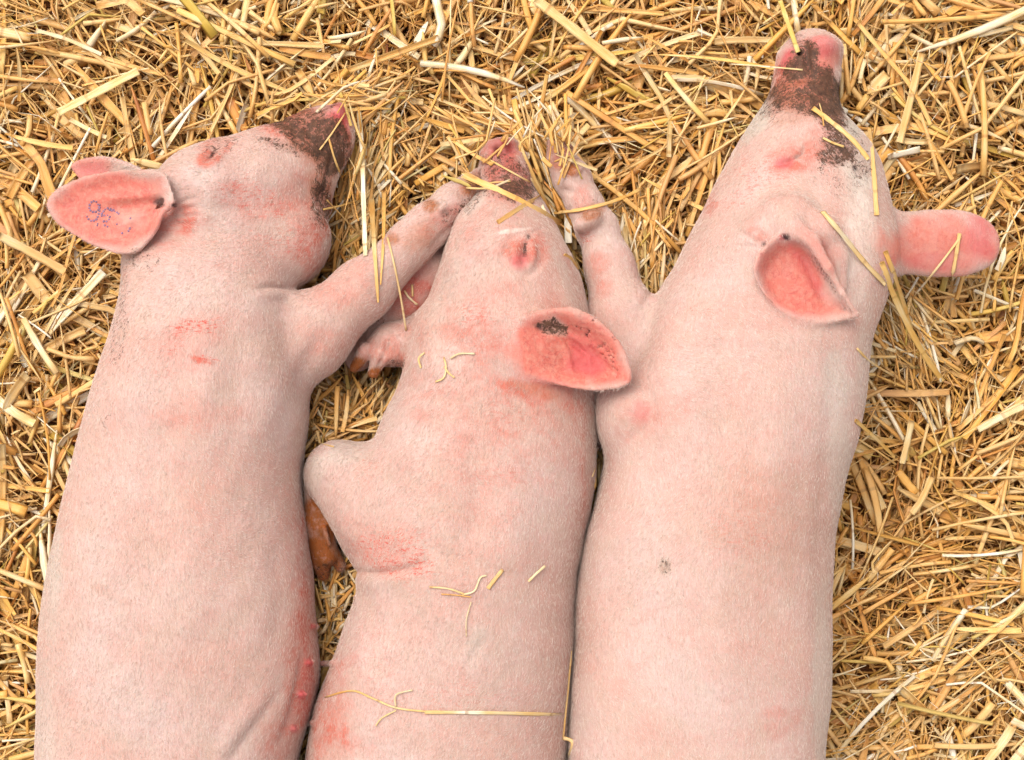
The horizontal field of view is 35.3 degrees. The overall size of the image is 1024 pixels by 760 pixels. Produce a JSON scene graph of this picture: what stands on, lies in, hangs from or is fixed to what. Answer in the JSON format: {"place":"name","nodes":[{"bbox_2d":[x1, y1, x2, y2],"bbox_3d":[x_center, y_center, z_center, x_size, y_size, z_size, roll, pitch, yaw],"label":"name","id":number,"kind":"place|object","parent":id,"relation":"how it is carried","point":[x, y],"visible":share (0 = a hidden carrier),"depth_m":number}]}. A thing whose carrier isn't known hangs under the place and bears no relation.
{"place":"outdoors","nodes":[
{"label":"outdoors","id":0,"kind":"place"},
{"bbox_2d":[0,0,1023,759],"bbox_3d":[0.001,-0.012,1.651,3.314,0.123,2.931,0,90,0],"label":"straw litter","id":1,"kind":"object","parent":0,"point":[346,404],"visible":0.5,"depth_m":1.66},
{"bbox_2d":[0,444,6,543],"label":"straw stalk","id":2,"kind":"object","parent":1,"relation":"on","point":[3,484],"visible":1,"depth_m":1.65},
{"bbox_2d":[0,289,20,356],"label":"straw stalk","id":3,"kind":"object","parent":1,"relation":"on","point":[9,321],"visible":1,"depth_m":1.65},
{"bbox_2d":[0,396,35,427],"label":"straw stalk","id":4,"kind":"object","parent":1,"relation":"on","point":[20,416],"visible":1,"depth_m":1.65},
{"bbox_2d":[4,297,40,378],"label":"straw stalk","id":5,"kind":"object","parent":1,"relation":"on","point":[12,315],"visible":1,"depth_m":1.65},
{"bbox_2d":[24,608,31,734],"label":"straw stalk","id":6,"kind":"object","parent":1,"relation":"on","point":[26,685],"visible":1,"depth_m":1.66},
{"bbox_2d":[0,232,66,274],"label":"straw stalk","id":7,"kind":"object","parent":1,"relation":"on","point":[36,255],"visible":1,"depth_m":1.65},
{"bbox_2d":[5,133,72,150],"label":"straw stalk","id":8,"kind":"object","parent":1,"relation":"on","point":[42,143],"visible":1,"depth_m":1.65},
{"bbox_2d":[20,317,59,374],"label":"straw stalk","id":9,"kind":"object","parent":1,"relation":"on","point":[42,352],"visible":1,"depth_m":1.65},
{"bbox_2d":[39,526,47,580],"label":"straw stalk","id":10,"kind":"object","parent":1,"relation":"on","point":[43,558],"visible":0.54,"depth_m":1.65},
{"bbox_2d":[37,391,50,479],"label":"straw stalk","id":11,"kind":"object","parent":1,"relation":"on","point":[46,433],"visible":1,"depth_m":1.66},
{"bbox_2d":[30,113,59,192],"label":"straw stalk","id":12,"kind":"object","parent":1,"relation":"on","point":[37,179],"visible":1,"depth_m":1.66},
{"bbox_2d":[41,430,56,532],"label":"straw stalk","id":13,"kind":"object","parent":1,"relation":"on","point":[47,497],"visible":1,"depth_m":1.66},
{"bbox_2d":[35,28,101,55],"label":"straw stalk","id":14,"kind":"object","parent":1,"relation":"on","point":[77,43],"visible":1,"depth_m":1.65},
{"bbox_2d":[54,379,93,407],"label":"straw stalk","id":15,"kind":"object","parent":1,"relation":"on","point":[66,398],"visible":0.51,"depth_m":1.66},
{"bbox_2d":[56,67,139,115],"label":"straw stalk","id":16,"kind":"object","parent":1,"relation":"on","point":[97,91],"visible":1,"depth_m":1.65},
{"bbox_2d":[119,96,136,165],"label":"straw stalk","id":17,"kind":"object","parent":1,"relation":"on","point":[125,119],"visible":0.83,"depth_m":1.65},
{"bbox_2d":[174,22,182,82],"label":"straw stalk","id":18,"kind":"object","parent":1,"relation":"on","point":[180,74],"visible":1,"depth_m":1.65},
{"bbox_2d":[181,29,220,74],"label":"straw stalk","id":19,"kind":"object","parent":1,"relation":"on","point":[208,60],"visible":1,"depth_m":1.64},
{"bbox_2d":[200,63,219,137],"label":"straw stalk","id":20,"kind":"object","parent":1,"relation":"on","point":[212,111],"visible":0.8,"depth_m":1.65},
{"bbox_2d":[209,72,237,131],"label":"straw stalk","id":21,"kind":"object","parent":1,"relation":"on","point":[220,110],"visible":1,"depth_m":1.65},
{"bbox_2d":[201,0,269,57],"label":"straw stalk","id":22,"kind":"object","parent":1,"relation":"on","point":[237,27],"visible":1,"depth_m":1.64},
{"bbox_2d":[176,7,295,66],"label":"straw stalk","id":23,"kind":"object","parent":1,"relation":"on","point":[223,31],"visible":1,"depth_m":1.65},
{"bbox_2d":[204,68,274,101],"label":"straw stalk","id":24,"kind":"object","parent":1,"relation":"on","point":[214,93],"visible":1,"depth_m":1.65},
{"bbox_2d":[213,16,269,106],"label":"straw stalk","id":25,"kind":"object","parent":1,"relation":"on","point":[259,71],"visible":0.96,"depth_m":1.65},
{"bbox_2d":[184,38,307,97],"bbox_3d":[-0.272,-0.315,1.645,0.135,0.022,0.010,25,90,0],"label":"straw stalk","id":26,"kind":"object","parent":1,"relation":"on","point":[232,67],"visible":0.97,"depth_m":1.65},
{"bbox_2d":[34,102,480,759],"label":"pig","id":27,"kind":"object","parent":1,"relation":"on","point":[178,620],"visible":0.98,"depth_m":1.50},
{"bbox_2d":[236,56,334,94],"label":"straw stalk","id":28,"kind":"object","parent":1,"relation":"on","point":[309,76],"visible":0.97,"depth_m":1.65},
{"bbox_2d":[255,40,323,48],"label":"straw stalk","id":29,"kind":"object","parent":1,"relation":"on","point":[296,44],"visible":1,"depth_m":1.65},
{"bbox_2d":[357,105,366,256],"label":"straw stalk","id":30,"kind":"object","parent":1,"relation":"on","point":[363,208],"visible":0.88,"depth_m":1.59},
{"bbox_2d":[368,197,378,302],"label":"straw stalk","id":31,"kind":"object","parent":1,"relation":"on","point":[371,204],"visible":1,"depth_m":1.58},
{"bbox_2d":[380,191,385,284],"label":"straw stalk","id":32,"kind":"object","parent":1,"relation":"on","point":[383,218],"visible":1,"depth_m":1.59},
{"bbox_2d":[329,35,439,79],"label":"straw stalk","id":33,"kind":"object","parent":1,"relation":"on","point":[395,53],"visible":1,"depth_m":1.65},
{"bbox_2d":[338,134,453,215],"bbox_3d":[-0.123,-0.204,1.654,0.158,0.008,0.012,-33,90,0],"label":"straw stalk","id":34,"kind":"object","parent":1,"relation":"on","point":[413,167],"visible":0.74,"depth_m":1.65},
{"bbox_2d":[441,0,459,100],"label":"straw stalk","id":35,"kind":"object","parent":1,"relation":"on","point":[448,49],"visible":1,"depth_m":1.65},
{"bbox_2d":[414,121,513,185],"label":"straw stalk","id":36,"kind":"object","parent":1,"relation":"on","point":[437,170],"visible":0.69,"depth_m":1.66},
{"bbox_2d":[446,29,481,74],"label":"straw stalk","id":37,"kind":"object","parent":1,"relation":"on","point":[462,56],"visible":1,"depth_m":1.66},
{"bbox_2d":[302,137,631,759],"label":"pig","id":38,"kind":"object","parent":1,"relation":"on","point":[483,462],"visible":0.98,"depth_m":1.50},
{"bbox_2d":[425,710,562,715],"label":"straw stalk","id":39,"kind":"object","parent":38,"relation":"on","point":[491,713],"visible":1,"depth_m":1.48},
{"bbox_2d":[420,60,524,87],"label":"straw stalk","id":40,"kind":"object","parent":1,"relation":"on","point":[461,67],"visible":1,"depth_m":1.65},
{"bbox_2d":[464,21,480,115],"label":"straw stalk","id":41,"kind":"object","parent":1,"relation":"on","point":[472,64],"visible":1,"depth_m":1.67},
{"bbox_2d":[440,68,521,116],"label":"straw stalk","id":42,"kind":"object","parent":1,"relation":"on","point":[454,83],"visible":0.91,"depth_m":1.66},
{"bbox_2d":[458,171,563,226],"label":"straw stalk","id":43,"kind":"object","parent":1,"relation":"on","point":[480,182],"visible":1,"depth_m":1.58},
{"bbox_2d":[510,121,552,214],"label":"straw stalk","id":44,"kind":"object","parent":1,"relation":"on","point":[522,151],"visible":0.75,"depth_m":1.63},
{"bbox_2d":[512,47,623,99],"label":"straw stalk","id":45,"kind":"object","parent":1,"relation":"on","point":[555,76],"visible":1,"depth_m":1.66},
{"bbox_2d":[533,0,619,66],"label":"straw stalk","id":46,"kind":"object","parent":1,"relation":"on","point":[580,34],"visible":1,"depth_m":1.65},
{"bbox_2d":[512,49,642,64],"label":"straw stalk","id":47,"kind":"object","parent":1,"relation":"on","point":[579,56],"visible":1,"depth_m":1.67},
{"bbox_2d":[562,29,603,96],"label":"straw stalk","id":48,"kind":"object","parent":1,"relation":"on","point":[588,54],"visible":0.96,"depth_m":1.66},
{"bbox_2d":[554,188,641,213],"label":"straw stalk","id":49,"kind":"object","parent":1,"relation":"on","point":[601,204],"visible":1,"depth_m":1.62},
{"bbox_2d":[572,7,635,100],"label":"straw stalk","id":50,"kind":"object","parent":1,"relation":"on","point":[595,63],"visible":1,"depth_m":1.66},
{"bbox_2d":[554,6,663,15],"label":"straw stalk","id":51,"kind":"object","parent":1,"relation":"on","point":[635,11],"visible":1,"depth_m":1.66},
{"bbox_2d":[566,90,667,159],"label":"straw stalk","id":52,"kind":"object","parent":1,"relation":"on","point":[612,122],"visible":0.96,"depth_m":1.66},
{"bbox_2d":[557,16,700,60],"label":"straw stalk","id":53,"kind":"object","parent":1,"relation":"on","point":[565,53],"visible":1,"depth_m":1.66},
{"bbox_2d":[574,86,689,123],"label":"straw stalk","id":54,"kind":"object","parent":1,"relation":"on","point":[627,107],"visible":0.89,"depth_m":1.67},
{"bbox_2d":[572,110,692,130],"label":"straw stalk","id":55,"kind":"object","parent":1,"relation":"on","point":[621,123],"visible":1,"depth_m":1.66},
{"bbox_2d":[591,172,681,254],"bbox_3d":[0.113,-0.183,1.654,0.162,0.020,0.011,40,90,0],"label":"straw stalk","id":56,"kind":"object","parent":1,"relation":"on","point":[631,204],"visible":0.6,"depth_m":1.65},
{"bbox_2d":[633,54,672,157],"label":"straw stalk","id":57,"kind":"object","parent":1,"relation":"on","point":[651,82],"visible":1,"depth_m":1.66},
{"bbox_2d":[624,113,691,132],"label":"straw stalk","id":58,"kind":"object","parent":1,"relation":"on","point":[662,121],"visible":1,"depth_m":1.66},
{"bbox_2d":[625,64,698,74],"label":"straw stalk","id":59,"kind":"object","parent":1,"relation":"on","point":[660,68],"visible":1,"depth_m":1.65},
{"bbox_2d":[646,155,678,245],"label":"straw stalk","id":60,"kind":"object","parent":1,"relation":"on","point":[667,179],"visible":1,"depth_m":1.65},
{"bbox_2d":[633,29,711,75],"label":"straw stalk","id":61,"kind":"object","parent":1,"relation":"on","point":[683,58],"visible":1,"depth_m":1.66},
{"bbox_2d":[663,72,708,123],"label":"straw stalk","id":62,"kind":"object","parent":1,"relation":"on","point":[699,113],"visible":1,"depth_m":1.65},
{"bbox_2d":[677,139,731,181],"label":"straw stalk","id":63,"kind":"object","parent":1,"relation":"on","point":[694,170],"visible":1,"depth_m":1.65},
{"bbox_2d":[688,0,721,64],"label":"straw stalk","id":64,"kind":"object","parent":1,"relation":"on","point":[706,46],"visible":1,"depth_m":1.65},
{"bbox_2d":[685,123,725,236],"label":"straw stalk","id":65,"kind":"object","parent":1,"relation":"on","point":[704,182],"visible":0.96,"depth_m":1.66},
{"bbox_2d":[659,54,773,69],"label":"straw stalk","id":66,"kind":"object","parent":1,"relation":"on","point":[716,59],"visible":0.84,"depth_m":1.65},
{"bbox_2d":[714,36,771,44],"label":"straw stalk","id":67,"kind":"object","parent":1,"relation":"on","point":[735,40],"visible":1,"depth_m":1.65},
{"bbox_2d":[545,28,999,759],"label":"pig","id":68,"kind":"object","parent":1,"relation":"on","point":[727,426],"visible":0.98,"depth_m":1.49},
{"bbox_2d":[811,106,869,159],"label":"straw stalk","id":69,"kind":"object","parent":68,"relation":"on","point":[843,131],"visible":1,"depth_m":1.54},
{"bbox_2d":[820,211,885,285],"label":"straw stalk","id":70,"kind":"object","parent":68,"relation":"on","point":[860,257],"visible":1,"depth_m":1.50},
{"bbox_2d":[778,0,799,52],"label":"straw stalk","id":71,"kind":"object","parent":1,"relation":"on","point":[789,27],"visible":1,"depth_m":1.61},
{"bbox_2d":[843,44,850,93],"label":"straw stalk","id":72,"kind":"object","parent":1,"relation":"on","point":[846,74],"visible":0.93,"depth_m":1.65},
{"bbox_2d":[867,126,878,215],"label":"straw stalk","id":73,"kind":"object","parent":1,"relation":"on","point":[874,187],"visible":1,"depth_m":1.54},
{"bbox_2d":[862,467,884,541],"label":"straw stalk","id":74,"kind":"object","parent":1,"relation":"on","point":[874,499],"visible":1,"depth_m":1.66},
{"bbox_2d":[834,675,915,757],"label":"straw stalk","id":75,"kind":"object","parent":1,"relation":"on","point":[889,697],"visible":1,"depth_m":1.65},
{"bbox_2d":[854,527,919,546],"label":"straw stalk","id":76,"kind":"object","parent":1,"relation":"on","point":[901,540],"visible":1,"depth_m":1.67},
{"bbox_2d":[853,16,932,124],"bbox_3d":[0.393,-0.319,1.652,0.012,0.003,0.137,-36,90,0],"label":"straw stalk","id":77,"kind":"object","parent":1,"relation":"on","point":[869,36],"visible":1,"depth_m":1.65},
{"bbox_2d":[861,577,926,615],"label":"straw stalk","id":78,"kind":"object","parent":1,"relation":"on","point":[877,604],"visible":1,"depth_m":1.66},
{"bbox_2d":[883,250,913,329],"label":"straw stalk","id":79,"kind":"object","parent":1,"relation":"on","point":[896,281],"visible":0.79,"depth_m":1.56},
{"bbox_2d":[887,146,919,159],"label":"straw stalk","id":80,"kind":"object","parent":1,"relation":"on","point":[911,151],"visible":1,"depth_m":1.65},
{"bbox_2d":[899,420,913,463],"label":"straw stalk","id":81,"kind":"object","parent":1,"relation":"on","point":[907,443],"visible":1,"depth_m":1.65},
{"bbox_2d":[867,389,949,396],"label":"straw stalk","id":82,"kind":"object","parent":1,"relation":"on","point":[915,393],"visible":0.63,"depth_m":1.66},
{"bbox_2d":[896,52,925,143],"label":"straw stalk","id":83,"kind":"object","parent":1,"relation":"on","point":[906,115],"visible":1,"depth_m":1.65},
{"bbox_2d":[879,261,944,383],"bbox_3d":[0.392,-0.053,1.585,0.012,0.136,0.148,-40,90,0],"label":"straw stalk","id":84,"kind":"object","parent":1,"relation":"on","point":[914,337],"visible":1,"depth_m":1.58},
{"bbox_2d":[891,92,951,137],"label":"straw stalk","id":85,"kind":"object","parent":1,"relation":"on","point":[896,97],"visible":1,"depth_m":1.66},
{"bbox_2d":[909,476,934,515],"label":"straw stalk","id":86,"kind":"object","parent":1,"relation":"on","point":[916,507],"visible":1,"depth_m":1.65},
{"bbox_2d":[916,423,929,538],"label":"straw stalk","id":87,"kind":"object","parent":1,"relation":"on","point":[918,473],"visible":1,"depth_m":1.67},
{"bbox_2d":[912,108,953,179],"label":"straw stalk","id":88,"kind":"object","parent":1,"relation":"on","point":[943,164],"visible":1,"depth_m":1.65},
{"bbox_2d":[882,574,985,648],"bbox_3d":[0.436,0.239,1.658,0.132,0.027,0.009,-32,90,0],"label":"straw stalk","id":89,"kind":"object","parent":1,"relation":"on","point":[900,635],"visible":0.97,"depth_m":1.66},
{"bbox_2d":[883,317,989,327],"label":"straw stalk","id":90,"kind":"object","parent":1,"relation":"on","point":[964,320],"visible":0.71,"depth_m":1.65},
{"bbox_2d":[882,12,1008,23],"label":"straw stalk","id":91,"kind":"object","parent":1,"relation":"on","point":[942,19],"visible":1,"depth_m":1.64},
{"bbox_2d":[897,701,993,725],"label":"straw stalk","id":92,"kind":"object","parent":1,"relation":"on","point":[944,714],"visible":1,"depth_m":1.65},
{"bbox_2d":[890,8,1013,33],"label":"straw stalk","id":93,"kind":"object","parent":1,"relation":"on","point":[962,13],"visible":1,"depth_m":1.65},
{"bbox_2d":[928,363,976,520],"bbox_3d":[0.453,0.062,1.664,0.034,0.004,0.166,8,90,0],"label":"straw stalk","id":94,"kind":"object","parent":1,"relation":"on","point":[930,472],"visible":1,"depth_m":1.66},
{"bbox_2d":[946,80,969,128],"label":"straw stalk","id":95,"kind":"object","parent":1,"relation":"on","point":[957,98],"visible":1,"depth_m":1.65},
{"bbox_2d":[908,584,1019,604],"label":"straw stalk","id":96,"kind":"object","parent":1,"relation":"on","point":[951,597],"visible":1,"depth_m":1.65},
{"bbox_2d":[917,6,1023,52],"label":"straw stalk","id":97,"kind":"object","parent":1,"relation":"on","point":[1013,15],"visible":1,"depth_m":1.64},
{"bbox_2d":[933,291,1008,392],"bbox_3d":[0.472,-0.040,1.666,0.006,0.004,0.134,-37,90,0],"label":"straw stalk","id":98,"kind":"object","parent":1,"relation":"on","point":[982,361],"visible":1,"depth_m":1.66},
{"bbox_2d":[936,605,1013,626],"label":"straw stalk","id":99,"kind":"object","parent":1,"relation":"on","point":[971,614],"visible":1,"depth_m":1.65},
{"bbox_2d":[960,51,991,125],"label":"straw stalk","id":100,"kind":"object","parent":1,"relation":"on","point":[966,108],"visible":1,"depth_m":1.64},
{"bbox_2d":[932,511,1023,531],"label":"straw stalk","id":101,"kind":"object","parent":1,"relation":"on","point":[977,520],"visible":1,"depth_m":1.65},
{"bbox_2d":[935,742,1022,749],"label":"straw stalk","id":102,"kind":"object","parent":1,"relation":"on","point":[981,746],"visible":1,"depth_m":1.65},
{"bbox_2d":[937,476,1023,479],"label":"straw stalk","id":103,"kind":"object","parent":1,"relation":"on","point":[972,478],"visible":1,"depth_m":1.65},
{"bbox_2d":[947,0,1014,20],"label":"straw stalk","id":104,"kind":"object","parent":1,"relation":"on","point":[972,7],"visible":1,"depth_m":1.65},
{"bbox_2d":[939,73,1023,149],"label":"straw stalk","id":105,"kind":"object","parent":1,"relation":"on","point":[997,109],"visible":1,"depth_m":1.65},
{"bbox_2d":[977,63,987,175],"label":"straw stalk","id":106,"kind":"object","parent":1,"relation":"on","point":[984,142],"visible":1,"depth_m":1.64},
{"bbox_2d":[946,682,1023,713],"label":"straw stalk","id":107,"kind":"object","parent":1,"relation":"on","point":[994,692],"visible":1,"depth_m":1.65},
{"bbox_2d":[947,601,1023,675],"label":"straw stalk","id":108,"kind":"object","parent":1,"relation":"on","point":[1018,610],"visible":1,"depth_m":1.65},
{"bbox_2d":[973,333,1006,419],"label":"straw stalk","id":109,"kind":"object","parent":1,"relation":"on","point":[994,359],"visible":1,"depth_m":1.67},
{"bbox_2d":[961,364,1021,439],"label":"straw stalk","id":110,"kind":"object","parent":1,"relation":"on","point":[1010,377],"visible":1,"depth_m":1.66},
{"bbox_2d":[981,180,1003,218],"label":"straw stalk","id":111,"kind":"object","parent":1,"relation":"on","point":[992,198],"visible":0.71,"depth_m":1.66},
{"bbox_2d":[971,300,1019,316],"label":"straw stalk","id":112,"kind":"object","parent":1,"relation":"on","point":[989,310],"visible":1,"depth_m":1.66},
{"bbox_2d":[976,433,1023,454],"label":"straw stalk","id":113,"kind":"object","parent":1,"relation":"on","point":[995,446],"visible":1,"depth_m":1.66},
{"bbox_2d":[977,404,1023,431],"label":"straw stalk","id":114,"kind":"object","parent":1,"relation":"on","point":[998,418],"visible":1,"depth_m":1.65},
{"bbox_2d":[978,431,1023,476],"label":"straw stalk","id":115,"kind":"object","parent":1,"relation":"on","point":[1006,452],"visible":1,"depth_m":1.66},
{"bbox_2d":[979,203,1023,312],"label":"straw stalk","id":116,"kind":"object","parent":1,"relation":"on","point":[990,272],"visible":0.87,"depth_m":1.66},
{"bbox_2d":[998,447,1014,514],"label":"straw stalk","id":117,"kind":"object","parent":1,"relation":"on","point":[1005,486],"visible":1,"depth_m":1.65},
{"bbox_2d":[1003,289,1023,366],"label":"straw stalk","id":118,"kind":"object","parent":1,"relation":"on","point":[1011,355],"visible":1,"depth_m":1.66},
{"bbox_2d":[1008,233,1023,311],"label":"straw stalk","id":119,"kind":"object","parent":1,"relation":"on","point":[1014,282],"visible":1,"depth_m":1.66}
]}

